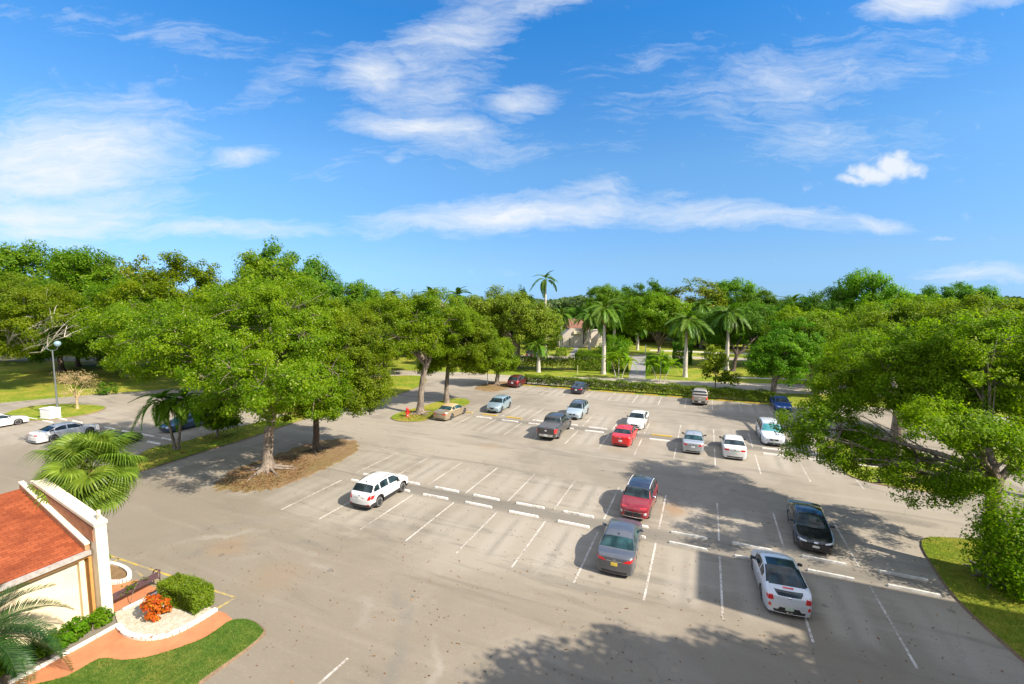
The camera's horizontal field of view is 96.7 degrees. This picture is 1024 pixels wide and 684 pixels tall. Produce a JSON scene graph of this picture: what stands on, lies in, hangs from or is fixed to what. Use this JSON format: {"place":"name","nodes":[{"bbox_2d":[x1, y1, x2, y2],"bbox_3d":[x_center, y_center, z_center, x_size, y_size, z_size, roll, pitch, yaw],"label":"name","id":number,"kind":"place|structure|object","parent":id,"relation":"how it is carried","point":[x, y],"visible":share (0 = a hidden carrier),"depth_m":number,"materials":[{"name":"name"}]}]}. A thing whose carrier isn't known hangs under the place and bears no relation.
{"place":"outdoors","nodes":[
{"label":"outdoors","id":0,"kind":"place"},
{"bbox_2d":[0,356,106,361],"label":"street","id":1,"kind":"structure","parent":0,"point":[72,359],"depth_m":101.66,"materials":[{"name":"grey asphalt"}]},
{"bbox_2d":[0,237,71,361],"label":"broadleaf tree","id":2,"kind":"object","parent":1,"relation":"on","point":[10,259],"visible":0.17,"depth_m":94.72,"materials":[{"name":"green plant"}]},
{"bbox_2d":[33,618,262,683],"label":"front lawn","id":3,"kind":"structure","parent":0,"point":[160,664],"depth_m":16.37,"materials":[{"name":"green plant"}]},
{"bbox_2d":[279,375,425,412],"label":"lane lawn","id":4,"kind":"structure","parent":0,"point":[404,383],"depth_m":71.72,"materials":[{"name":"green plant"}]},
{"bbox_2d":[323,293,403,371],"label":"shade tree","id":5,"kind":"object","parent":4,"relation":"on","point":[349,310],"visible":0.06,"depth_m":71.33,"materials":[{"name":"green plant"}]},
{"bbox_2d":[0,379,1023,683],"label":"parking lot","id":6,"kind":"structure","parent":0,"point":[526,605],"depth_m":23.73,"materials":[{"name":"grey asphalt"}]},
{"bbox_2d":[0,413,28,425],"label":"saloon car","id":7,"kind":"object","parent":6,"relation":"on","point":[5,419],"visible":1,"depth_m":47.67,"materials":[{"name":"white paint"}]},
{"bbox_2d":[0,581,74,683],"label":"feather palm","id":8,"kind":"object","parent":6,"relation":"on","point":[21,630],"visible":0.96,"depth_m":15.38,"materials":[{"name":"green plant"}]},
{"bbox_2d":[4,404,104,419],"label":"lamp island","id":9,"kind":"structure","parent":6,"relation":"on","point":[69,410],"depth_m":54.09,"materials":[{"name":"green plant"}]},
{"bbox_2d":[39,406,62,418],"bbox_3d":[-51.594,7.917,50.858,1.760,1.153,1.160,1,5,15],"label":"utility box","id":10,"kind":"object","parent":9,"relation":"on","point":[50,412],"visible":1,"depth_m":50.47,"materials":[{"name":"white metal"}]},
{"bbox_2d":[51,370,100,408],"bbox_3d":[-53.090,5.653,55.258,5.337,4.988,4.888,0,5,0],"label":"bare shrub","id":11,"kind":"object","parent":9,"relation":"on","point":[68,381],"visible":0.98,"depth_m":54.84,"materials":[{"name":"brown plant"}]},
{"bbox_2d":[0,478,113,654],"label":"entrance building","id":12,"kind":"structure","parent":6,"relation":"on","point":[61,540],"depth_m":18.54,"materials":[{"name":"beige paint"}]},
{"bbox_2d":[28,421,99,442],"bbox_3d":[-42.969,8.431,43.804,2.190,1.462,4.951,2,6,22],"label":"saloon car","id":13,"kind":"object","parent":6,"relation":"on","point":[51,432],"visible":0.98,"depth_m":42.80,"materials":[{"name":"white paint"}]},
{"bbox_2d":[55,624,82,647],"bbox_3d":[-17.065,11.262,17.411,0.843,0.601,0.973,0,5,0],"label":"green shrub","id":14,"kind":"object","parent":6,"relation":"on","point":[66,636],"visible":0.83,"depth_m":17.35,"materials":[{"name":"green plant"}]},
{"bbox_2d":[60,615,91,638],"bbox_3d":[-16.963,11.114,17.744,0.931,0.840,0.833,4,6,35],"label":"green shrub","id":15,"kind":"object","parent":6,"relation":"on","point":[78,626],"visible":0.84,"depth_m":17.68,"materials":[{"name":"green plant"}]},
{"bbox_2d":[89,606,116,628],"bbox_3d":[-16.657,11.115,18.495,0.772,0.735,0.880,0,5,0],"label":"green shrub","id":16,"kind":"object","parent":6,"relation":"on","point":[108,613],"visible":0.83,"depth_m":18.47,"materials":[{"name":"green plant"}]},
{"bbox_2d":[110,565,126,583],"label":"planter soil","id":17,"kind":"structure","parent":6,"relation":"on","point":[117,573],"depth_m":21.80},
{"bbox_2d":[17,428,152,517],"bbox_3d":[-20.235,7.618,21.962,4.936,7.145,4.731,0,5,0],"label":"fan palm","id":18,"kind":"object","parent":17,"relation":"on","point":[100,487],"visible":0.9,"depth_m":21.15,"materials":[{"name":"green plant"}]},
{"bbox_2d":[13,611,231,683],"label":"front walkway","id":19,"kind":"structure","parent":6,"relation":"on","point":[114,643],"depth_m":17.20,"materials":[{"name":"concrete"}]},
{"bbox_2d":[8,623,117,683],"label":"white kerb","id":20,"kind":"structure","parent":19,"relation":"on","point":[72,649],"depth_m":17.00,"materials":[{"name":"white concrete"}]},
{"bbox_2d":[115,607,217,640],"bbox_3d":[-14.032,11.419,18.198,3.628,0.140,1.374,-1,5,-16],"label":"kerb","id":21,"kind":"object","parent":19,"relation":"on","point":[121,629],"visible":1,"depth_m":17.88,"materials":[{"name":"white concrete"}]},
{"bbox_2d":[112,580,155,611],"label":"walkway","id":22,"kind":"structure","parent":6,"relation":"on","point":[138,594],"depth_m":20.37,"materials":[{"name":"brick"}]},
{"bbox_2d":[112,569,160,600],"bbox_3d":[-16.692,10.882,20.026,0.571,0.844,1.972,2,6,23],"label":"park bench","id":23,"kind":"object","parent":22,"relation":"on","point":[141,582],"visible":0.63,"depth_m":20.11,"materials":[{"name":"brown paint"}]},
{"bbox_2d":[115,595,211,634],"bbox_3d":[-14.746,11.389,18.976,3.679,0.060,2.245,2,6,23],"label":"gravel bed","id":24,"kind":"object","parent":6,"relation":"on","point":[132,619],"visible":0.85,"depth_m":18.67,"materials":[{"name":"beige gravel"}]},
{"bbox_2d":[139,593,171,621],"bbox_3d":[-14.775,10.968,18.827,1.130,0.948,1.002,2,5,17],"label":"croton plant","id":25,"kind":"object","parent":24,"relation":"on","point":[153,603],"visible":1,"depth_m":18.72,"materials":[{"name":"orange plant"}]},
{"bbox_2d":[156,572,215,615],"bbox_3d":[-14.117,10.769,19.685,2.567,1.142,1.043,2,6,23],"label":"clipped hedge","id":26,"kind":"object","parent":24,"relation":"on","point":[185,590],"visible":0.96,"depth_m":19.41,"materials":[{"name":"green plant"}]},
{"bbox_2d":[134,414,307,470],"bbox_3d":[-27.549,9.090,44.417,5.259,0.140,20.038,2,6,22],"label":"median strip","id":27,"kind":"object","parent":6,"relation":"on","point":[210,442],"visible":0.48,"depth_m":41.59,"materials":[{"name":"green plant"}]},
{"bbox_2d":[129,388,187,449],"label":"slim palm","id":28,"kind":"object","parent":27,"relation":"on","point":[157,409],"visible":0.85,"depth_m":39.11,"materials":[{"name":"green plant"}]},
{"bbox_2d":[151,388,213,449],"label":"slim palm","id":29,"kind":"object","parent":27,"relation":"on","point":[182,411],"visible":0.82,"depth_m":39.21,"materials":[{"name":"green plant"}]},
{"bbox_2d":[138,424,259,466],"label":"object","id":30,"kind":"object","parent":27,"relation":"on","point":[193,444],"visible":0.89,"depth_m":40.55,"materials":[{"name":"brown plant"}]},
{"bbox_2d":[190,388,243,436],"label":"young tree","id":31,"kind":"object","parent":27,"relation":"on","point":[217,422],"visible":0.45,"depth_m":43.00,"materials":[{"name":"green plant"}]},
{"bbox_2d":[198,620,265,683],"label":"curb","id":32,"kind":"structure","parent":6,"relation":"on","point":[210,675],"depth_m":16.61,"materials":[{"name":"concrete"}]},
{"bbox_2d":[180,248,345,373],"bbox_3d":[-33.056,-2.239,59.842,24.476,20.186,17.463,2,6,21],"label":"shade tree","id":33,"kind":"object","parent":6,"relation":"on","point":[258,266],"visible":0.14,"depth_m":58.72,"materials":[{"name":"green plant"}]},
{"bbox_2d":[213,439,358,491],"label":"mulch island","id":34,"kind":"structure","parent":6,"relation":"on","point":[338,450],"depth_m":36.62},
{"bbox_2d":[65,275,359,481],"bbox_3d":[-23.441,2.482,34.531,24.620,15.385,16.779,0,5,0],"label":"shade tree","id":35,"kind":"object","parent":34,"relation":"on","point":[264,374],"visible":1,"depth_m":33.59,"materials":[{"name":"green plant"}]},
{"bbox_2d":[214,456,313,492],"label":"leaf litter","id":36,"kind":"object","parent":34,"relation":"on","point":[249,469],"visible":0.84,"depth_m":33.88,"materials":[{"name":"brown plant"}]},
{"bbox_2d":[277,305,398,456],"bbox_3d":[-15.330,3.256,39.352,10.896,12.833,9.530,0,5,0],"label":"shade tree","id":37,"kind":"object","parent":34,"relation":"on","point":[362,356],"visible":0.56,"depth_m":38.28,"materials":[{"name":"green plant"}]},
{"bbox_2d":[350,471,407,507],"bbox_3d":[-8.738,9.542,30.375,2.132,1.677,4.353,2,6,22],"label":"compact suv","id":38,"kind":"object","parent":6,"relation":"on","point":[376,489],"visible":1,"depth_m":29.05,"materials":[{"name":"white paint"}]},
{"bbox_2d":[391,398,469,420],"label":"grass","id":39,"kind":"structure","parent":6,"relation":"on","point":[439,404],"depth_m":54.09,"materials":[{"name":"green plant"}]},
{"bbox_2d":[356,287,476,415],"bbox_3d":[-11.155,0.963,53.350,13.269,14.916,10.473,-3,6,-27],"label":"shade tree","id":40,"kind":"object","parent":39,"relation":"on","point":[406,316],"visible":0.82,"depth_m":51.02,"materials":[{"name":"green plant"}]},
{"bbox_2d":[412,305,506,402],"bbox_3d":[-6.669,1.546,57.400,12.023,12.960,8.594,0,5,0],"label":"shade tree","id":41,"kind":"object","parent":39,"relation":"on","point":[480,348],"visible":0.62,"depth_m":56.09,"materials":[{"name":"green plant"}]},
{"bbox_2d":[433,403,466,419],"bbox_3d":[-6.922,7.704,51.787,2.170,1.469,5.021,2,6,24],"label":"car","id":42,"kind":"object","parent":6,"relation":"on","point":[446,411],"visible":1,"depth_m":50.47,"materials":[{"name":"beige metal"}]},
{"bbox_2d":[22,386,918,683],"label":"parking lines","id":43,"kind":"object","parent":6,"relation":"on","point":[604,518],"visible":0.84,"depth_m":25.83,"materials":[{"name":"white paint"}]},
{"bbox_2d":[476,381,511,390],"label":"corner island","id":44,"kind":"structure","parent":6,"relation":"on","point":[489,386],"depth_m":68.68,"materials":[{"name":"beige sand"}]},
{"bbox_2d":[472,336,520,385],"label":"shade tree","id":45,"kind":"object","parent":44,"relation":"on","point":[510,359],"visible":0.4,"depth_m":69.70,"materials":[{"name":"green plant"}]},
{"bbox_2d":[486,394,511,412],"bbox_3d":[-1.550,7.354,54.865,2.170,1.610,4.466,2,6,21],"label":"compact suv","id":46,"kind":"object","parent":6,"relation":"on","point":[499,403],"visible":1,"depth_m":53.92,"materials":[{"name":"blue metal"}]},
{"bbox_2d":[537,412,570,438],"bbox_3d":[4.279,8.077,45.129,2.345,1.929,5.992,2,6,23],"label":"pickup truck","id":47,"kind":"object","parent":6,"relation":"on","point":[553,425],"visible":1,"depth_m":43.78,"materials":[{"name":"grey paint"}]},
{"bbox_2d":[115,451,1023,683],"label":"fallen leaves","id":48,"kind":"object","parent":6,"relation":"on","point":[586,593],"visible":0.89,"depth_m":20.66,"materials":[{"name":"brown plant"}]},
{"bbox_2d":[566,399,588,418],"bbox_3d":[7.479,7.580,51.947,2.151,1.687,4.494,2,6,23],"label":"compact suv","id":49,"kind":"object","parent":6,"relation":"on","point":[577,408],"visible":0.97,"depth_m":50.98,"materials":[{"name":"white metal"}]},
{"bbox_2d":[597,517,643,575],"bbox_3d":[5.707,10.242,23.799,2.200,1.472,4.961,2,6,21],"label":"saloon car","id":50,"kind":"object","parent":6,"relation":"on","point":[618,548],"visible":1,"depth_m":22.28,"materials":[{"name":"grey metal"}]},
{"bbox_2d":[611,424,637,445],"bbox_3d":[10.634,8.518,42.789,2.151,1.474,4.701,2,6,24],"label":"saloon car","id":51,"kind":"object","parent":6,"relation":"on","point":[624,435],"visible":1,"depth_m":41.19,"materials":[{"name":"red paint"}]},
{"bbox_2d":[626,410,648,428],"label":"saloon car","id":52,"kind":"object","parent":6,"relation":"on","point":[637,419],"visible":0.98,"depth_m":47.14,"materials":[{"name":"white paint"}]},
{"bbox_2d":[620,475,657,518],"bbox_3d":[8.104,9.698,28.889,2.151,1.636,4.287,3,6,26],"label":"boxy suv","id":53,"kind":"object","parent":6,"relation":"on","point":[638,500],"visible":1,"depth_m":27.86,"materials":[{"name":"paint"}]},
{"bbox_2d":[682,430,706,452],"bbox_3d":[16.326,8.691,40.881,2.112,1.474,4.651,2,6,23],"label":"saloon car","id":54,"kind":"object","parent":6,"relation":"on","point":[693,441],"visible":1,"depth_m":39.17,"materials":[{"name":"silver metal"}]},
{"bbox_2d":[691,388,708,404],"bbox_3d":[24.405,6.888,59.060,2.228,1.779,5.521,2,6,23],"label":"pickup truck","id":55,"kind":"object","parent":6,"relation":"on","point":[699,395],"visible":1,"depth_m":56.96,"materials":[{"name":"grey metal"}]},
{"bbox_2d":[719,434,746,458],"bbox_3d":[19.232,8.819,39.591,2.190,1.452,4.951,2,6,22],"label":"saloon car","id":56,"kind":"object","parent":6,"relation":"on","point":[733,446],"visible":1,"depth_m":37.84,"materials":[{"name":"white paint"}]},
{"bbox_2d":[755,417,784,444],"bbox_3d":[24.401,8.342,43.063,2.287,1.775,5.096,2,6,21],"label":"suv","id":57,"kind":"object","parent":6,"relation":"on","point":[765,432],"visible":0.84,"depth_m":41.95,"materials":[{"name":"white paint"}]},
{"bbox_2d":[750,549,811,617],"bbox_3d":[12.132,10.558,20.728,2.151,1.398,4.370,2,5,19],"label":"coupe car","id":58,"kind":"object","parent":6,"relation":"on","point":[784,588],"visible":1,"depth_m":19.39,"materials":[{"name":"white paint"}]},
{"bbox_2d":[770,395,791,411],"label":"hatchback car","id":59,"kind":"object","parent":6,"relation":"on","point":[780,402],"visible":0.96,"depth_m":54.47,"materials":[{"name":"blue paint"}]},
{"bbox_2d":[787,500,834,553],"bbox_3d":[16.669,10.098,25.538,2.141,1.444,4.738,2,6,25],"label":"saloon car","id":60,"kind":"object","parent":6,"relation":"on","point":[810,526],"visible":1,"depth_m":24.51,"materials":[{"name":"black paint"}]},
{"bbox_2d":[829,440,946,490],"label":"row end island","id":61,"kind":"structure","parent":6,"relation":"on","point":[869,468],"depth_m":34.56,"materials":[{"name":"green plant"}]},
{"bbox_2d":[822,294,991,455],"bbox_3d":[36.759,2.168,44.820,21.800,14.134,12.691,-3,6,-26],"label":"shade tree","id":62,"kind":"object","parent":61,"relation":"on","point":[870,318],"visible":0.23,"depth_m":45.62,"materials":[{"name":"green plant"}]},
{"bbox_2d":[915,290,1023,365],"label":"shade tree","id":63,"kind":"object","parent":6,"relation":"on","point":[974,302],"visible":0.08,"depth_m":41.11,"materials":[{"name":"green plant"}]},
{"bbox_2d":[920,538,1023,662],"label":"lawn edge","id":64,"kind":"object","parent":6,"relation":"on","point":[1003,643],"visible":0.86,"depth_m":18.96,"materials":[{"name":"concrete"}]},
{"bbox_2d":[0,303,1023,415],"bbox_3d":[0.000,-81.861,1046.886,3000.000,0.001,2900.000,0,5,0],"label":"lawn","id":65,"kind":"structure","parent":0,"point":[23,380],"depth_m":79.94,"materials":[{"name":"green plant"}]},
{"bbox_2d":[0,271,99,360],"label":"shade tree","id":66,"kind":"object","parent":65,"relation":"on","point":[17,323],"visible":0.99,"depth_m":64.52,"materials":[{"name":"green plant"}]},
{"bbox_2d":[5,273,111,371],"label":"ficus tree","id":67,"kind":"object","parent":65,"relation":"on","point":[46,354],"visible":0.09,"depth_m":81.03,"materials":[{"name":"green plant"}]},
{"bbox_2d":[43,274,175,376],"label":"broadleaf tree","id":68,"kind":"object","parent":65,"relation":"on","point":[83,349],"visible":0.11,"depth_m":74.65,"materials":[{"name":"green plant"}]},
{"bbox_2d":[90,249,259,379],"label":"shade tree","id":69,"kind":"object","parent":65,"relation":"on","point":[170,277],"visible":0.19,"depth_m":68.28,"materials":[{"name":"green plant"}]},
{"bbox_2d":[330,279,396,308],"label":"broadleaf tree","id":70,"kind":"object","parent":65,"relation":"on","point":[356,292],"visible":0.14,"depth_m":92.49,"materials":[{"name":"green plant"}]},
{"bbox_2d":[461,284,565,367],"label":"ficus tree","id":71,"kind":"object","parent":65,"relation":"on","point":[519,316],"visible":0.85,"depth_m":85.65,"materials":[{"name":"green plant"}]},
{"bbox_2d":[525,338,550,371],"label":"royal palm","id":72,"kind":"object","parent":65,"relation":"on","point":[541,350],"visible":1,"depth_m":83.02,"materials":[{"name":"green plant"}]},
{"bbox_2d":[502,353,574,369],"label":"tall hedge","id":73,"kind":"object","parent":65,"relation":"on","point":[558,359],"visible":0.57,"depth_m":86.47,"materials":[{"name":"green plant"}]},
{"bbox_2d":[573,308,600,350],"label":"royal palm","id":74,"kind":"object","parent":65,"relation":"on","point":[587,324],"visible":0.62,"depth_m":117.48,"materials":[{"name":"green plant"}]},
{"bbox_2d":[574,351,628,371],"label":"tall hedge","id":75,"kind":"object","parent":65,"relation":"on","point":[584,357],"visible":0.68,"depth_m":84.87,"materials":[{"name":"green plant"}]},
{"bbox_2d":[583,298,624,373],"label":"royal palm","id":76,"kind":"object","parent":65,"relation":"on","point":[604,315],"visible":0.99,"depth_m":79.96,"materials":[{"name":"green plant"}]},
{"bbox_2d":[186,294,1023,319],"bbox_3d":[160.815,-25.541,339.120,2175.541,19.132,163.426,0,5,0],"label":"woods","id":77,"kind":"object","parent":65,"relation":"on","point":[568,302],"visible":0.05,"depth_m":265.31,"materials":[{"name":"green plant"}]},
{"bbox_2d":[581,283,632,340],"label":"broadleaf tree","id":78,"kind":"object","parent":65,"relation":"on","point":[604,293],"visible":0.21,"depth_m":145.57,"materials":[{"name":"green plant"}]},
{"bbox_2d":[594,333,634,359],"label":"round bush","id":79,"kind":"object","parent":65,"relation":"on","point":[622,343],"visible":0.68,"depth_m":102.29,"materials":[{"name":"green plant"}]},
{"bbox_2d":[599,348,637,378],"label":"areca palm","id":80,"kind":"object","parent":65,"relation":"on","point":[617,355],"visible":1,"depth_m":76.51,"materials":[{"name":"green plant"}]},
{"bbox_2d":[619,278,673,299],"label":"ficus tree","id":81,"kind":"object","parent":65,"relation":"on","point":[655,286],"visible":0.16,"depth_m":157.96,"materials":[{"name":"green plant"}]},
{"bbox_2d":[524,373,775,402],"bbox_3d":[17.928,6.311,64.966,34.659,1.887,1.463,2,6,23],"label":"hedge","id":82,"kind":"object","parent":65,"relation":"on","point":[550,380],"visible":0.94,"depth_m":63.91,"materials":[{"name":"green plant"}]},
{"bbox_2d":[618,290,699,352],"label":"multi stem tree","id":83,"kind":"object","parent":65,"relation":"on","point":[638,316],"visible":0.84,"depth_m":105.56,"materials":[{"name":"green plant"}]},
{"bbox_2d":[640,350,682,381],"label":"areca palm","id":84,"kind":"object","parent":65,"relation":"on","point":[666,367],"visible":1,"depth_m":73.14,"materials":[{"name":"green plant"}]},
{"bbox_2d":[672,338,692,364],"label":"boxed bush","id":85,"kind":"object","parent":65,"relation":"on","point":[676,347],"visible":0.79,"depth_m":93.19,"materials":[{"name":"green plant"}]},
{"bbox_2d":[663,309,714,376],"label":"royal palm","id":86,"kind":"object","parent":65,"relation":"on","point":[684,324],"visible":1,"depth_m":76.55,"materials":[{"name":"green plant"}]},
{"bbox_2d":[662,276,729,340],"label":"thin tree","id":87,"kind":"object","parent":65,"relation":"on","point":[705,291],"visible":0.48,"depth_m":144.80,"materials":[{"name":"green plant"}]},
{"bbox_2d":[697,344,743,387],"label":"young tree","id":88,"kind":"object","parent":65,"relation":"on","point":[712,363],"visible":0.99,"depth_m":66.77,"materials":[{"name":"green plant"}]},
{"bbox_2d":[702,302,751,369],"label":"royal palm","id":89,"kind":"object","parent":65,"relation":"on","point":[727,323],"visible":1,"depth_m":84.66,"materials":[{"name":"green plant"}]},
{"bbox_2d":[695,276,767,307],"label":"broadleaf tree","id":90,"kind":"object","parent":65,"relation":"on","point":[729,288],"visible":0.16,"depth_m":147.76,"materials":[{"name":"green plant"}]},
{"bbox_2d":[697,300,790,370],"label":"shade tree","id":91,"kind":"object","parent":65,"relation":"on","point":[754,318],"visible":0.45,"depth_m":87.06,"materials":[{"name":"green plant"}]},
{"bbox_2d":[727,286,790,311],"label":"ficus tree","id":92,"kind":"object","parent":65,"relation":"on","point":[772,300],"visible":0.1,"depth_m":136.26,"materials":[{"name":"green plant"}]},
{"bbox_2d":[741,316,828,401],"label":"shade tree","id":93,"kind":"object","parent":65,"relation":"on","point":[777,352],"visible":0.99,"depth_m":57.95,"materials":[{"name":"green plant"}]},
{"bbox_2d":[775,281,863,316],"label":"ficus tree","id":94,"kind":"object","parent":65,"relation":"on","point":[807,305],"visible":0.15,"depth_m":85.10,"materials":[{"name":"green plant"}]},
{"bbox_2d":[759,305,887,392],"bbox_3d":[42.480,1.261,62.551,16.077,12.787,11.262,0,5,0],"label":"shade tree","id":95,"kind":"object","parent":65,"relation":"on","point":[824,322],"visible":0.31,"depth_m":60.67,"materials":[{"name":"green plant"}]},
{"bbox_2d":[825,266,915,319],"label":"broadleaf tree","id":96,"kind":"object","parent":65,"relation":"on","point":[871,283],"visible":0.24,"depth_m":81.39,"materials":[{"name":"green plant"}]},
{"bbox_2d":[909,281,1009,309],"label":"umbrella tree","id":97,"kind":"object","parent":65,"relation":"on","point":[961,289],"visible":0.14,"depth_m":103.53,"materials":[{"name":"green plant"}]},
{"bbox_2d":[0,0,1023,302],"label":"sky","id":98,"kind":"structure","parent":0,"point":[785,147],"materials":[{"name":"blue"}]},
{"bbox_2d":[81,362,1019,398],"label":"road","id":99,"kind":"structure","parent":0,"point":[782,388],"depth_m":73.95,"materials":[{"name":"grey asphalt"}]},
{"bbox_2d":[28,244,140,365],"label":"broadleaf tree","id":100,"kind":"object","parent":99,"relation":"on","point":[82,268],"visible":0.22,"depth_m":87.01,"materials":[{"name":"green plant"}]},
{"bbox_2d":[95,253,181,363],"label":"thin tree","id":101,"kind":"object","parent":99,"relation":"on","point":[128,268],"visible":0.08,"depth_m":90.72,"materials":[{"name":"green plant"}]},
{"bbox_2d":[232,234,344,302],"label":"ficus tree","id":102,"kind":"object","parent":99,"relation":"on","point":[314,268],"visible":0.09,"depth_m":82.61,"materials":[{"name":"green plant"}]},
{"bbox_2d":[557,319,602,346],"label":"white house","id":103,"kind":"structure","parent":0,"point":[574,335],"depth_m":128.56,"materials":[{"name":"grey paint"}]},
{"bbox_2d":[629,355,645,377],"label":"path","id":104,"kind":"structure","parent":0,"point":[639,372],"depth_m":88.09,"materials":[{"name":"grey concrete"}]},
{"bbox_2d":[922,536,1023,657],"bbox_3d":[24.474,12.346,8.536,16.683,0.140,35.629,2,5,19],"label":"lawn","id":105,"kind":"structure","parent":0,"point":[996,627],"depth_m":20.14,"materials":[{"name":"green plant"}]},
{"bbox_2d":[768,307,1023,587],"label":"shade tree","id":106,"kind":"object","parent":105,"relation":"on","point":[960,373],"visible":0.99,"depth_m":23.71,"materials":[{"name":"green plant"}]},
{"bbox_2d":[955,485,1023,601],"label":"sprouting shrub","id":107,"kind":"object","parent":105,"relation":"on","point":[1011,561],"visible":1,"depth_m":20.12,"materials":[{"name":"green plant"}]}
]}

